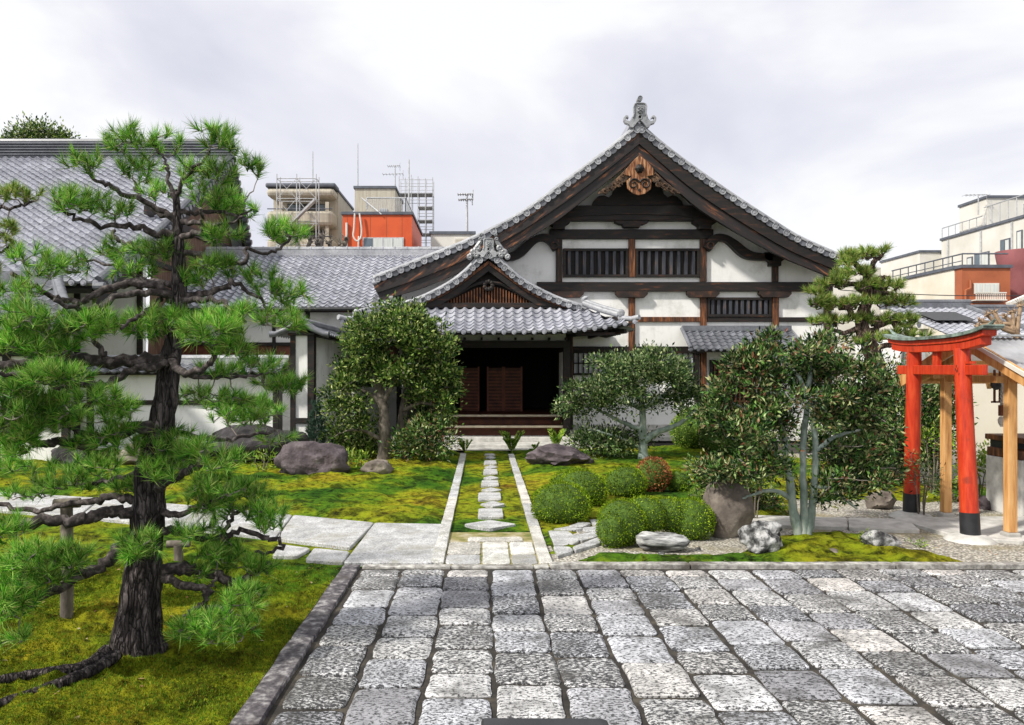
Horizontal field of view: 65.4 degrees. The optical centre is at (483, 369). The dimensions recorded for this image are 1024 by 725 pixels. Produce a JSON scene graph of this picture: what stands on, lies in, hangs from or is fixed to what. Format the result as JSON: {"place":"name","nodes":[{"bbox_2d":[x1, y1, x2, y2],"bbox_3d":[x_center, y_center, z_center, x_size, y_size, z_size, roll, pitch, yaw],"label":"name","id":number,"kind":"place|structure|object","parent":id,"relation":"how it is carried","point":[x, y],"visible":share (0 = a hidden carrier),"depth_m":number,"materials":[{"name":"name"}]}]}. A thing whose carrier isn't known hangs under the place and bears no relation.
{"place":"outdoors","nodes":[
{"label":"outdoors","id":0,"kind":"place"},
{"bbox_2d":[0,492,93,515],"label":"granite slab","id":1,"kind":"structure","parent":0,"point":[47,500],"depth_m":12.13,"materials":[{"name":"stone"}]},
{"bbox_2d":[85,499,203,528],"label":"granite slab","id":2,"kind":"structure","parent":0,"point":[171,507],"depth_m":11.33,"materials":[{"name":"stone"}]},
{"bbox_2d":[0,556,341,724],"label":"moss lawn","id":3,"kind":"structure","parent":0,"point":[173,646],"depth_m":5.73,"materials":[{"name":"plant"}]},
{"bbox_2d":[0,175,46,275],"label":"pine tree","id":4,"kind":"object","parent":3,"relation":"on","point":[15,189],"visible":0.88,"depth_m":6.88,"materials":[{"name":"green plant"}]},
{"bbox_2d":[52,498,80,618],"bbox_3d":[-3.386,1.580,6.464,0.203,1.074,0.100,0,0,-6],"label":"branch prop","id":5,"kind":"object","parent":3,"relation":"on","point":[66,603],"visible":0.37,"depth_m":6.43,"materials":[{"name":"grey wood"}]},
{"bbox_2d":[0,113,317,706],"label":"pine tree","id":6,"kind":"object","parent":3,"relation":"on","point":[137,630],"visible":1,"depth_m":5.66,"materials":[{"name":"green plant"}]},
{"bbox_2d":[273,545,308,558],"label":"granite slab","id":7,"kind":"structure","parent":3,"relation":"on","point":[294,552],"depth_m":8.94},
{"bbox_2d":[306,548,348,564],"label":"granite slab","id":8,"kind":"structure","parent":3,"relation":"on","point":[326,556],"depth_m":8.73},
{"bbox_2d":[0,446,459,567],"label":"moss lawn","id":9,"kind":"structure","parent":0,"point":[415,490],"depth_m":12.82,"materials":[{"name":"plant"}]},
{"bbox_2d":[0,271,83,460],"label":"garden wall","id":10,"kind":"structure","parent":9,"relation":"on","point":[57,285],"depth_m":17.60,"materials":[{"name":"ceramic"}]},
{"bbox_2d":[51,446,86,465],"bbox_3d":[-8.757,1.865,16.951,0.826,0.564,0.676,0,0,0],"label":"rock","id":11,"kind":"object","parent":9,"relation":"on","point":[59,453],"visible":0.36,"depth_m":16.71,"materials":[{"name":"stone"}]},
{"bbox_2d":[0,139,252,439],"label":"great hall","id":12,"kind":"structure","parent":9,"relation":"on","point":[30,162],"depth_m":24.44,"materials":[{"name":"tile"}]},
{"bbox_2d":[166,540,190,561],"bbox_3d":[-3.283,1.970,8.552,0.242,0.279,0.100,0,0,-5],"label":"branch prop","id":13,"kind":"object","parent":9,"relation":"on","point":[177,545],"visible":0.77,"depth_m":8.52,"materials":[{"name":"grey wood"}]},
{"bbox_2d":[80,355,289,457],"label":"garden wall","id":14,"kind":"structure","parent":9,"relation":"on","point":[140,381],"depth_m":18.50,"materials":[{"name":"paint"}]},
{"bbox_2d":[208,424,309,462],"bbox_3d":[-5.027,1.669,17.630,2.394,0.941,1.684,0,0,0],"label":"rock","id":15,"kind":"object","parent":9,"relation":"on","point":[249,443],"visible":0.5,"depth_m":17.06,"materials":[{"name":"stone"}]},
{"bbox_2d":[244,443,279,470],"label":"leafy shrub","id":16,"kind":"object","parent":9,"relation":"on","point":[257,456],"visible":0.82,"depth_m":16.19,"materials":[{"name":"green plant"}]},
{"bbox_2d":[269,317,354,443],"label":"garden wall","id":17,"kind":"structure","parent":9,"relation":"on","point":[315,349],"depth_m":18.60,"materials":[{"name":"paint"}]},
{"bbox_2d":[274,441,350,474],"bbox_3d":[-3.400,1.819,15.923,1.516,0.846,1.074,0,0,0],"label":"rock","id":18,"kind":"object","parent":9,"relation":"on","point":[301,458],"visible":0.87,"depth_m":15.50,"materials":[{"name":"stone"}]},
{"bbox_2d":[304,398,327,442],"bbox_3d":[-3.847,1.367,18.174,0.643,1.466,0.687,0,0,-22],"label":"young fir","id":19,"kind":"object","parent":9,"relation":"on","point":[312,429],"visible":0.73,"depth_m":18.11,"materials":[{"name":"green plant"}]},
{"bbox_2d":[305,411,392,458],"bbox_3d":[-3.062,1.543,18.694,1.944,1.668,1.450,0,0,23],"label":"leafy shrub","id":20,"kind":"object","parent":9,"relation":"on","point":[370,444],"visible":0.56,"depth_m":18.46,"materials":[{"name":"green plant"}]},
{"bbox_2d":[346,447,373,466],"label":"leafy shrub","id":21,"kind":"object","parent":9,"relation":"on","point":[351,457],"visible":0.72,"depth_m":16.96,"materials":[{"name":"green plant"}]},
{"bbox_2d":[360,459,393,473],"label":"rock","id":22,"kind":"object","parent":9,"relation":"on","point":[380,466],"visible":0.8,"depth_m":15.44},
{"bbox_2d":[312,290,468,459],"bbox_3d":[-2.092,0.188,18.119,3.552,3.978,2.738,0,0,0],"label":"round tree","id":23,"kind":"object","parent":9,"relation":"on","point":[416,336],"visible":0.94,"depth_m":17.84,"materials":[{"name":"green plant"}]},
{"bbox_2d":[378,405,464,461],"bbox_3d":[-1.362,1.478,17.623,1.937,1.457,1.491,0,0,0],"label":"leafy shrub","id":24,"kind":"object","parent":9,"relation":"on","point":[415,440],"visible":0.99,"depth_m":17.44,"materials":[{"name":"green plant"}]},
{"bbox_2d":[196,508,291,539],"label":"granite slab","id":25,"kind":"structure","parent":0,"point":[237,522],"depth_m":10.45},
{"bbox_2d":[306,228,329,246],"bbox_3d":[-6.508,-4.476,31.012,1.009,2.117,0.539,0,0,-14],"label":"pollarded tree","id":26,"kind":"object","parent":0,"point":[318,243],"visible":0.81,"depth_m":30.93,"materials":[{"name":"grey plant"}]},
{"bbox_2d":[277,515,373,549],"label":"granite slab","id":27,"kind":"structure","parent":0,"point":[340,534],"depth_m":10.05,"materials":[{"name":"stone"}]},
{"bbox_2d":[344,523,440,566],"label":"granite slab","id":28,"kind":"structure","parent":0,"point":[397,543],"depth_m":9.27,"materials":[{"name":"stone"}]},
{"bbox_2d":[450,451,529,531],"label":"moss lawn","id":29,"kind":"structure","parent":0,"point":[468,506],"depth_m":13.24,"materials":[{"name":"plant"}]},
{"bbox_2d":[478,492,500,501],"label":"stepping stone","id":30,"kind":"object","parent":29,"relation":"on","point":[488,496],"visible":0.91,"depth_m":12.87,"materials":[{"name":"white stone"}]},
{"bbox_2d":[465,520,514,530],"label":"stepping stone","id":31,"kind":"object","parent":29,"relation":"on","point":[489,525],"visible":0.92,"depth_m":10.53,"materials":[{"name":"white stone"}]},
{"bbox_2d":[478,508,502,519],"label":"stepping stone","id":32,"kind":"object","parent":29,"relation":"on","point":[489,513],"visible":0.92,"depth_m":11.35,"materials":[{"name":"white stone"}]},
{"bbox_2d":[444,532,549,566],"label":"moss ground","id":33,"kind":"structure","parent":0,"point":[465,536],"depth_m":9.94,"materials":[{"name":"plant"}]},
{"bbox_2d":[445,537,537,564],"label":"path blocks","id":34,"kind":"structure","parent":33,"relation":"on","point":[495,550],"depth_m":9.04,"materials":[{"name":"white stone"}]},
{"bbox_2d":[0,0,1023,351],"label":"sky","id":35,"kind":"structure","parent":0,"point":[852,123],"materials":[{"name":"white"}]},
{"bbox_2d":[481,718,608,724],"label":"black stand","id":36,"kind":"object","parent":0,"point":[540,721],"visible":1,"depth_m":2.87,"materials":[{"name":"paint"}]},
{"bbox_2d":[343,425,897,453],"bbox_3d":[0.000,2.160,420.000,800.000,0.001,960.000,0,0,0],"label":"ground","id":37,"kind":"structure","parent":0,"point":[668,443],"depth_m":23.05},
{"bbox_2d":[0,110,86,138],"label":"tree","id":38,"kind":"object","parent":37,"relation":"on","point":[35,130],"visible":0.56,"depth_m":46.45,"materials":[{"name":"green plant"}]},
{"bbox_2d":[230,564,359,724],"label":"kerb","id":39,"kind":"structure","parent":37,"relation":"on","point":[255,709],"depth_m":5.72,"materials":[{"name":"stone"}]},
{"bbox_2d":[276,174,318,246],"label":"scaffolding","id":40,"kind":"object","parent":37,"relation":"on","point":[307,207],"visible":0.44,"depth_m":53.58,"materials":[{"name":"metal"}]},
{"bbox_2d":[162,246,444,436],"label":"wing building","id":41,"kind":"structure","parent":37,"relation":"on","point":[341,284],"depth_m":25.59,"materials":[{"name":"tile"}]},
{"bbox_2d":[265,183,353,246],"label":"apartment block","id":42,"kind":"structure","parent":37,"relation":"on","point":[334,203],"depth_m":55.10,"materials":[{"name":"beige concrete"}]},
{"bbox_2d":[287,204,329,210],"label":"window","id":43,"kind":"structure","parent":42,"relation":"in","point":[293,205],"depth_m":56.52,"materials":[{"name":"grey glass"}]},
{"bbox_2d":[353,186,402,211],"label":"concrete block","id":44,"kind":"structure","parent":37,"relation":"on","point":[364,192],"depth_m":53.00,"materials":[{"name":"beige concrete"}]},
{"bbox_2d":[399,175,433,246],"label":"scaffolding","id":45,"kind":"object","parent":44,"relation":"attached to","point":[425,208],"visible":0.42,"depth_m":58.26,"materials":[{"name":"metal"}]},
{"bbox_2d":[341,197,422,263],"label":"orange building","id":46,"kind":"structure","parent":37,"relation":"on","point":[383,229],"depth_m":45.00,"materials":[{"name":"paint"}]},
{"bbox_2d":[363,237,403,246],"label":"window","id":47,"kind":"structure","parent":46,"relation":"in","point":[367,241],"depth_m":44.92,"materials":[{"name":"metal"}]},
{"bbox_2d":[429,231,475,246],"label":"building","id":48,"kind":"structure","parent":37,"relation":"on","point":[443,238],"depth_m":46.00,"materials":[{"name":"white concrete"}]},
{"bbox_2d":[431,453,551,564],"bbox_3d":[0.083,2.095,13.989,1.314,0.111,11.018,0,0,0],"label":"path edging","id":49,"kind":"object","parent":37,"relation":"on","point":[441,545],"visible":0.93,"depth_m":10.94,"materials":[{"name":"white stone"}]},
{"bbox_2d":[337,95,846,450],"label":"temple hall","id":50,"kind":"structure","parent":37,"relation":"on","point":[637,231],"depth_m":24.26,"materials":[{"name":"white wood"}]},
{"bbox_2d":[460,367,478,410],"bbox_3d":[-0.448,0.603,25.295,0.615,1.414,0.090,0,0,0],"label":"door panel","id":51,"kind":"structure","parent":50,"relation":"in","point":[471,383],"depth_m":25.30,"materials":[{"name":"red wood"}]},
{"bbox_2d":[487,367,503,410],"bbox_3d":[0.363,0.603,25.295,0.530,1.414,0.090,0,0,0],"label":"door panel","id":52,"kind":"structure","parent":50,"relation":"in","point":[495,376],"depth_m":25.30,"materials":[{"name":"red wood"}]},
{"bbox_2d":[504,367,521,410],"bbox_3d":[0.929,0.603,25.295,0.594,1.414,0.090,0,0,0],"label":"door panel","id":53,"kind":"structure","parent":50,"relation":"in","point":[512,376],"depth_m":25.30,"materials":[{"name":"red wood"}]},
{"bbox_2d":[563,248,628,277],"bbox_3d":[3.433,-3.284,24.449,2.008,0.885,0.099,0,0,0],"label":"lattice window","id":54,"kind":"structure","parent":50,"relation":"in","point":[577,262],"depth_m":24.42,"materials":[{"name":"brown wood"}]},
{"bbox_2d":[573,351,628,374],"bbox_3d":[3.531,-0.206,24.449,1.833,0.741,0.099,0,0,0],"label":"paper window","id":55,"kind":"structure","parent":50,"relation":"in","point":[578,364],"depth_m":24.49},
{"bbox_2d":[629,351,694,374],"bbox_3d":[5.529,-0.206,24.449,2.121,0.741,0.099,0,0,0],"label":"paper window","id":56,"kind":"structure","parent":50,"relation":"in","point":[688,353],"depth_m":24.42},
{"bbox_2d":[635,248,699,277],"bbox_3d":[5.642,-3.284,24.449,1.977,0.885,0.099,0,0,0],"label":"lattice window","id":57,"kind":"structure","parent":50,"relation":"in","point":[649,262],"depth_m":24.42,"materials":[{"name":"brown wood"}]},
{"bbox_2d":[707,297,771,316],"bbox_3d":[7.845,-1.925,24.449,1.977,0.597,0.099,0,0,0],"label":"lattice window","id":58,"kind":"structure","parent":50,"relation":"in","point":[718,306],"depth_m":24.42,"materials":[{"name":"brown wood"}]},
{"bbox_2d":[709,360,769,422],"bbox_3d":[7.855,0.762,24.449,1.833,2.141,0.099,0,0,0],"label":"lattice window","id":59,"kind":"structure","parent":50,"relation":"in","point":[712,369],"depth_m":24.43,"materials":[{"name":"brown wood"}]},
{"bbox_2d":[362,562,1023,568],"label":"kerb","id":60,"kind":"structure","parent":37,"relation":"on","point":[787,565],"depth_m":8.34,"materials":[{"name":"stone"}]},
{"bbox_2d":[833,194,1023,388],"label":"apartment building","id":61,"kind":"structure","parent":37,"relation":"on","point":[996,224],"depth_m":52.41,"materials":[{"name":"beige concrete"}]},
{"bbox_2d":[974,251,989,264],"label":"window","id":62,"kind":"structure","parent":61,"relation":"in","point":[985,258],"depth_m":50.81,"materials":[{"name":"white glass"}]},
{"bbox_2d":[855,299,1023,414],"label":"tiled house","id":63,"kind":"structure","parent":37,"relation":"on","point":[948,316],"depth_m":30.05,"materials":[{"name":"tile"}]},
{"bbox_2d":[892,253,1012,336],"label":"shop building","id":64,"kind":"structure","parent":37,"relation":"on","point":[962,279],"depth_m":40.12,"materials":[{"name":"paint"}]},
{"bbox_2d":[974,283,998,293],"bbox_3d":[25.232,-4.084,39.962,1.249,0.540,0.074,0,0,0],"label":"window","id":65,"kind":"structure","parent":64,"relation":"in","point":[978,287],"depth_m":39.92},
{"bbox_2d":[971,305,1023,323],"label":"tiled house","id":66,"kind":"structure","parent":37,"relation":"on","point":[1006,308],"depth_m":32.88,"materials":[{"name":"grey tile"}]},
{"bbox_2d":[995,248,1023,299],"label":"round tower","id":67,"kind":"structure","parent":37,"relation":"on","point":[1014,258],"depth_m":41.32,"materials":[{"name":"paint"}]},
{"bbox_2d":[230,568,1023,724],"bbox_3d":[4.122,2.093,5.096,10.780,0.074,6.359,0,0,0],"label":"paving","id":68,"kind":"structure","parent":0,"point":[651,668],"depth_m":5.91,"materials":[{"name":"stone"}]},
{"bbox_2d":[509,445,985,553],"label":"moss lawn","id":69,"kind":"structure","parent":0,"point":[535,476],"depth_m":15.56,"materials":[{"name":"plant"}]},
{"bbox_2d":[499,430,524,452],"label":"fern","id":70,"kind":"object","parent":69,"relation":"on","point":[509,440],"visible":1,"depth_m":19.82,"materials":[{"name":"green plant"}]},
{"bbox_2d":[547,428,566,443],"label":"fern","id":71,"kind":"object","parent":69,"relation":"on","point":[555,438],"visible":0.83,"depth_m":20.60,"materials":[{"name":"green plant"}]},
{"bbox_2d":[525,443,594,465],"bbox_3d":[1.630,1.883,17.157,1.301,0.601,1.187,0,0,26],"label":"rock","id":72,"kind":"object","parent":69,"relation":"on","point":[554,454],"visible":0.82,"depth_m":16.80,"materials":[{"name":"stone"}]},
{"bbox_2d":[530,480,592,523],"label":"clipped bush","id":73,"kind":"object","parent":69,"relation":"on","point":[557,502],"visible":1,"depth_m":10.75,"materials":[{"name":"green plant"}]},
{"bbox_2d":[548,467,608,505],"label":"clipped bush","id":74,"kind":"object","parent":69,"relation":"on","point":[593,484],"visible":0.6,"depth_m":11.90,"materials":[{"name":"green plant"}]},
{"bbox_2d":[559,411,664,459],"bbox_3d":[2.963,1.559,18.528,2.438,1.327,1.918,0,0,0],"label":"leafy shrub","id":75,"kind":"object","parent":69,"relation":"on","point":[593,440],"visible":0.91,"depth_m":18.21,"materials":[{"name":"green plant"}]},
{"bbox_2d":[604,463,648,497],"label":"clipped bush","id":76,"kind":"object","parent":69,"relation":"on","point":[626,480],"visible":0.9,"depth_m":12.69,"materials":[{"name":"green plant"}]},
{"bbox_2d":[549,339,725,458],"bbox_3d":[3.490,0.709,18.276,3.424,2.877,3.130,0,0,35],"label":"spreading tree","id":77,"kind":"object","parent":69,"relation":"on","point":[643,365],"visible":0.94,"depth_m":17.90,"materials":[{"name":"green plant"}]},
{"bbox_2d":[637,455,671,491],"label":"red bush","id":78,"kind":"object","parent":69,"relation":"on","point":[655,471],"visible":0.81,"depth_m":13.21,"materials":[{"name":"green plant"}]},
{"bbox_2d":[667,469,689,491],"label":"clipped bush","id":79,"kind":"object","parent":69,"relation":"on","point":[676,484],"visible":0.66,"depth_m":13.34,"materials":[{"name":"green plant"}]},
{"bbox_2d":[669,408,703,448],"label":"clipped bush","id":80,"kind":"object","parent":69,"relation":"on","point":[684,434],"visible":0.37,"depth_m":20.38,"materials":[{"name":"green plant"}]},
{"bbox_2d":[799,241,935,483],"bbox_3d":[7.086,-0.062,14.829,2.402,4.678,1.263,0,0,0],"label":"pine tree","id":81,"kind":"object","parent":69,"relation":"on","point":[870,287],"visible":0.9,"depth_m":14.67,"materials":[{"name":"green plant"}]},
{"bbox_2d":[578,531,961,562],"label":"moss lawn","id":82,"kind":"structure","parent":0,"point":[850,547],"depth_m":8.81,"materials":[{"name":"plant"}]},
{"bbox_2d":[683,323,910,534],"bbox_3d":[3.934,0.765,9.912,2.829,2.778,1.715,0,0,-15],"label":"multi stem tree","id":83,"kind":"object","parent":82,"relation":"on","point":[809,364],"visible":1,"depth_m":9.77,"materials":[{"name":"green plant"}]},
{"bbox_2d":[860,530,901,546],"bbox_3d":[4.668,2.015,9.386,0.456,0.268,0.335,0,0,0],"label":"rock","id":84,"kind":"object","parent":82,"relation":"on","point":[878,538],"visible":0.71,"depth_m":9.29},
{"bbox_2d":[543,454,1023,567],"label":"gravel bed","id":85,"kind":"object","parent":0,"point":[1005,552],"visible":0.06,"depth_m":9.50,"materials":[{"name":"gravel"}]},
{"bbox_2d":[554,546,572,558],"bbox_3d":[0.917,2.086,9.061,0.212,0.069,0.461,0,0,0],"label":"flagstone","id":86,"kind":"object","parent":85,"relation":"on","point":[562,551],"visible":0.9,"depth_m":9.04,"materials":[{"name":"white stone"}]},
{"bbox_2d":[549,531,578,545],"bbox_3d":[0.991,2.086,9.774,0.334,0.069,0.851,0,0,0],"label":"flagstone","id":87,"kind":"object","parent":85,"relation":"on","point":[561,538],"visible":0.86,"depth_m":9.69,"materials":[{"name":"white stone"}]},
{"bbox_2d":[573,532,597,542],"bbox_3d":[1.296,2.086,9.874,0.468,0.069,0.291,0,0,-34],"label":"flagstone","id":88,"kind":"object","parent":85,"relation":"on","point":[584,537],"visible":0.71,"depth_m":9.81,"materials":[{"name":"white stone"}]},
{"bbox_2d":[573,537,600,552],"bbox_3d":[1.247,2.086,9.422,0.170,0.069,0.763,0,0,35],"label":"flagstone","id":89,"kind":"object","parent":85,"relation":"on","point":[589,544],"visible":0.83,"depth_m":9.33,"materials":[{"name":"white stone"}]},
{"bbox_2d":[595,494,716,548],"bbox_3d":[2.072,1.811,9.741,1.684,0.587,0.639,0,0,-21],"label":"clipped bush","id":90,"kind":"object","parent":85,"relation":"on","point":[622,522],"visible":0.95,"depth_m":9.58,"materials":[{"name":"green plant"}]},
{"bbox_2d":[636,531,689,551],"bbox_3d":[2.077,1.990,9.242,0.632,0.229,0.396,0,0,0],"label":"rock","id":91,"kind":"object","parent":85,"relation":"on","point":[657,541],"visible":1,"depth_m":9.11,"materials":[{"name":"stone"}]},
{"bbox_2d":[676,448,765,507],"bbox_3d":[3.475,1.627,11.593,1.319,1.033,1.026,0,0,0],"label":"leafy shrub","id":92,"kind":"object","parent":85,"relation":"on","point":[703,483],"visible":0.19,"depth_m":11.55,"materials":[{"name":"green plant"}]},
{"bbox_2d":[697,421,748,454],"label":"clipped bush","id":93,"kind":"object","parent":85,"relation":"on","point":[705,442],"visible":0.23,"depth_m":18.88,"materials":[{"name":"green plant"}]},
{"bbox_2d":[703,476,753,538],"bbox_3d":[3.101,1.773,10.052,0.629,0.863,0.431,0,0,0],"label":"rock","id":94,"kind":"object","parent":85,"relation":"on","point":[732,509],"visible":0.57,"depth_m":9.93,"materials":[{"name":"stone"}]},
{"bbox_2d":[738,520,782,553],"bbox_3d":[3.186,1.931,9.115,0.522,0.415,0.401,0,0,0],"label":"rock","id":95,"kind":"object","parent":85,"relation":"on","point":[760,537],"visible":0.88,"depth_m":9.05,"materials":[{"name":"stone"}]},
{"bbox_2d":[739,452,784,517],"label":"leafy shrub","id":96,"kind":"object","parent":85,"relation":"on","point":[756,488],"visible":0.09,"depth_m":10.99,"materials":[{"name":"green plant"}]},
{"bbox_2d":[749,480,787,513],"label":"leafy shrub","id":97,"kind":"object","parent":85,"relation":"on","point":[773,500],"visible":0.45,"depth_m":11.57,"materials":[{"name":"green plant"}]},
{"bbox_2d":[787,350,905,486],"bbox_3d":[6.680,0.948,14.196,2.500,2.880,1.749,0,0,0],"label":"leafy shrub","id":98,"kind":"object","parent":85,"relation":"on","point":[833,431],"visible":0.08,"depth_m":14.08,"materials":[{"name":"green plant"}]},
{"bbox_2d":[864,490,896,508],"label":"rock","id":99,"kind":"object","parent":85,"relation":"on","point":[887,500],"visible":0.77,"depth_m":11.94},
{"bbox_2d":[896,446,945,514],"bbox_3d":[6.076,1.599,11.232,0.665,1.089,0.624,0,0,0],"label":"leafy shrub","id":100,"kind":"object","parent":85,"relation":"on","point":[924,484],"visible":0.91,"depth_m":11.18,"materials":[{"name":"green plant"}]},
{"bbox_2d":[874,352,978,490],"bbox_3d":[7.555,0.905,13.625,1.645,2.476,1.296,0,0,20],"label":"leafy shrub","id":101,"kind":"object","parent":85,"relation":"on","point":[930,405],"visible":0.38,"depth_m":13.48,"materials":[{"name":"green plant"}]},
{"bbox_2d":[921,415,956,492],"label":"leafy shrub","id":102,"kind":"object","parent":85,"relation":"on","point":[931,439],"visible":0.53,"depth_m":13.19,"materials":[{"name":"green plant"}]},
{"bbox_2d":[883,319,1004,544],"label":"torii gate","id":103,"kind":"structure","parent":85,"relation":"on","point":[961,346],"depth_m":9.89,"materials":[{"name":"paint"}]},
{"bbox_2d":[922,473,980,502],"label":"leafy shrub","id":104,"kind":"object","parent":85,"relation":"on","point":[934,491],"visible":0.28,"depth_m":12.60,"materials":[{"name":"green plant"}]},
{"bbox_2d":[899,334,1023,536],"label":"shelter","id":105,"kind":"object","parent":85,"relation":"on","point":[1004,356],"visible":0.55,"depth_m":9.96,"materials":[{"name":"wood"}]},
{"bbox_2d":[990,383,1002,426],"bbox_3d":[7.107,0.431,11.000,0.200,0.708,0.127,0,0,0],"label":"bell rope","id":106,"kind":"object","parent":105,"relation":"hanging from","point":[995,386],"visible":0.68,"depth_m":10.98,"materials":[{"name":"black paint"}]},
{"bbox_2d":[901,352,1023,484],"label":"rendered wall","id":107,"kind":"structure","parent":85,"relation":"on","point":[985,411],"depth_m":14.60,"materials":[{"name":"beige paint"}]},
{"bbox_2d":[952,438,989,496],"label":"leafy shrub","id":108,"kind":"object","parent":85,"relation":"on","point":[982,458],"visible":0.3,"depth_m":12.30,"materials":[{"name":"green plant"}]},
{"bbox_2d":[969,298,1023,337],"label":"pollarded tree","id":109,"kind":"object","parent":85,"relation":"on","point":[1012,324],"visible":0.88,"depth_m":15.96,"materials":[{"name":"beige plant"}]},
{"bbox_2d":[752,515,1023,543],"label":"side path","id":110,"kind":"structure","parent":0,"point":[992,527],"depth_m":10.55,"materials":[{"name":"stone"}]},
{"bbox_2d":[985,433,1023,515],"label":"offering box","id":111,"kind":"object","parent":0,"point":[994,476],"visible":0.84,"depth_m":11.72,"materials":[{"name":"stone"}]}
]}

